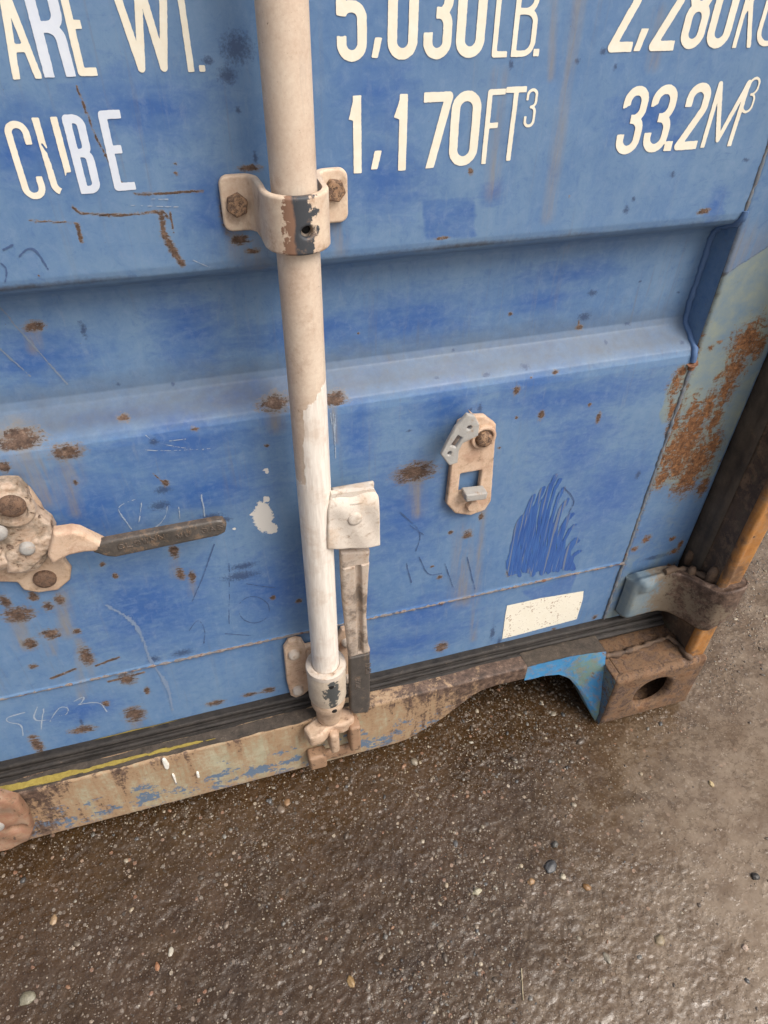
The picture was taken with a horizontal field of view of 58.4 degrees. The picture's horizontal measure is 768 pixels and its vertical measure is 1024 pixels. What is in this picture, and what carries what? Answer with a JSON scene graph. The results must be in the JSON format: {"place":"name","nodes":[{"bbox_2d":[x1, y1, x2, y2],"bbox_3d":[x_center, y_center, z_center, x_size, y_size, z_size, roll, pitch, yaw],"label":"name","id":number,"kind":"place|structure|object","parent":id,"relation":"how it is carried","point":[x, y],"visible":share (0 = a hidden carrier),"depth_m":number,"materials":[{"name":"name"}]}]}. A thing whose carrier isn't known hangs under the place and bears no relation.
{"place":"outdoors","nodes":[
{"label":"outdoors","id":0,"kind":"place"},
{"bbox_2d":[0,530,767,1023],"bbox_3d":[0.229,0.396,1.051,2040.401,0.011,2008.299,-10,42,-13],"label":"ground","id":1,"kind":"structure","parent":0,"point":[692,854],"depth_m":0.93,"materials":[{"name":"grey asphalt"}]},
{"bbox_2d":[19,991,35,1005],"bbox_3d":[-0.426,0.581,0.823,0.019,0.007,0.014,-6,42,-8],"label":"pebble","id":2,"kind":"object","parent":1,"relation":"on","point":[27,997],"visible":1,"depth_m":0.82,"materials":[{"name":"stone"}]},
{"bbox_2d":[49,914,56,924],"bbox_3d":[-0.425,0.525,0.885,0.009,0.004,0.014,-3,41,-4],"label":"pebble","id":3,"kind":"object","parent":1,"relation":"on","point":[53,920],"visible":1,"depth_m":0.88,"materials":[{"name":"stone"}]},
{"bbox_2d":[155,961,159,970],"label":"pebble","id":4,"kind":"object","parent":1,"relation":"on","point":[157,966],"visible":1,"depth_m":0.85,"materials":[{"name":"stone"}]},
{"bbox_2d":[168,947,173,956],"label":"pebble","id":5,"kind":"object","parent":1,"relation":"on","point":[171,951],"visible":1,"depth_m":0.86,"materials":[{"name":"stone"}]},
{"bbox_2d":[284,798,289,805],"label":"pebble","id":6,"kind":"object","parent":1,"relation":"on","point":[287,802],"visible":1,"depth_m":1.01,"materials":[{"name":"stone"}]},
{"bbox_2d":[346,975,354,987],"bbox_3d":[-0.040,0.575,0.842,0.010,0.005,0.015,-23,47,-25],"label":"pebble","id":7,"kind":"object","parent":1,"relation":"on","point":[350,981],"visible":1,"depth_m":0.84,"materials":[{"name":"stone"}]},
{"bbox_2d":[0,0,767,850],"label":"shipping container","id":8,"kind":"object","parent":1,"relation":"on","point":[374,374],"visible":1,"depth_m":0.68,"materials":[{"name":"blue metal"}]},
{"bbox_2d":[0,0,767,760],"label":"door panel","id":9,"kind":"structure","parent":8,"relation":"in","point":[543,292],"depth_m":0.65,"materials":[{"name":"blue paint"}]},
{"bbox_2d":[472,888,481,895],"bbox_3d":[0.124,0.507,0.919,0.009,0.007,0.014,32,50,30],"label":"pebble","id":10,"kind":"object","parent":1,"relation":"on","point":[477,891],"visible":1,"depth_m":0.92,"materials":[{"name":"stone"}]},
{"bbox_2d":[521,968,523,999],"bbox_3d":[0.169,0.576,0.839,0.001,0.002,0.033,4,41,3],"label":"twig","id":11,"kind":"object","parent":1,"relation":"on","point":[522,984],"visible":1,"depth_m":0.84,"materials":[{"name":"beige wood"}]},
{"bbox_2d":[527,878,534,884],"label":"pebble","id":12,"kind":"object","parent":1,"relation":"on","point":[530,881],"visible":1,"depth_m":0.93,"materials":[{"name":"stone"}]},
{"bbox_2d":[544,859,556,873],"bbox_3d":[0.229,0.486,0.943,0.016,0.007,0.021,34,51,32],"label":"pebble","id":13,"kind":"object","parent":1,"relation":"on","point":[550,866],"visible":1,"depth_m":0.94,"materials":[{"name":"stone"}]},
{"bbox_2d":[551,841,557,847],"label":"pebble","id":14,"kind":"object","parent":1,"relation":"on","point":[554,844],"visible":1,"depth_m":0.96,"materials":[{"name":"stone"}]},
{"bbox_2d":[559,873,565,879],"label":"pebble","id":15,"kind":"object","parent":1,"relation":"on","point":[562,876],"visible":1,"depth_m":0.93,"materials":[{"name":"stone"}]},
{"bbox_2d":[583,883,590,890],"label":"pebble","id":16,"kind":"object","parent":1,"relation":"on","point":[587,887],"visible":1,"depth_m":0.92,"materials":[{"name":"stone"}]},
{"bbox_2d":[603,952,610,963],"bbox_3d":[0.280,0.559,0.862,0.008,0.004,0.014,-19,45,-21],"label":"pebble","id":17,"kind":"object","parent":1,"relation":"on","point":[607,958],"visible":1,"depth_m":0.86,"materials":[{"name":"stone"}]},
{"bbox_2d":[654,934,664,945],"bbox_3d":[0.353,0.548,0.880,0.014,0.007,0.014,-19,45,-21],"label":"pebble","id":18,"kind":"object","parent":1,"relation":"on","point":[659,939],"visible":1,"depth_m":0.88,"materials":[{"name":"stone"}]},
{"bbox_2d":[742,944,748,950],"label":"pebble","id":19,"kind":"object","parent":1,"relation":"on","point":[745,947],"visible":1,"depth_m":0.87,"materials":[{"name":"stone"}]},
{"bbox_2d":[751,872,759,879],"bbox_3d":[0.508,0.499,0.941,0.012,0.008,0.011,-14,43,-17],"label":"pebble","id":20,"kind":"object","parent":1,"relation":"on","point":[755,876],"visible":1,"depth_m":0.94,"materials":[{"name":"stone"}]}
]}

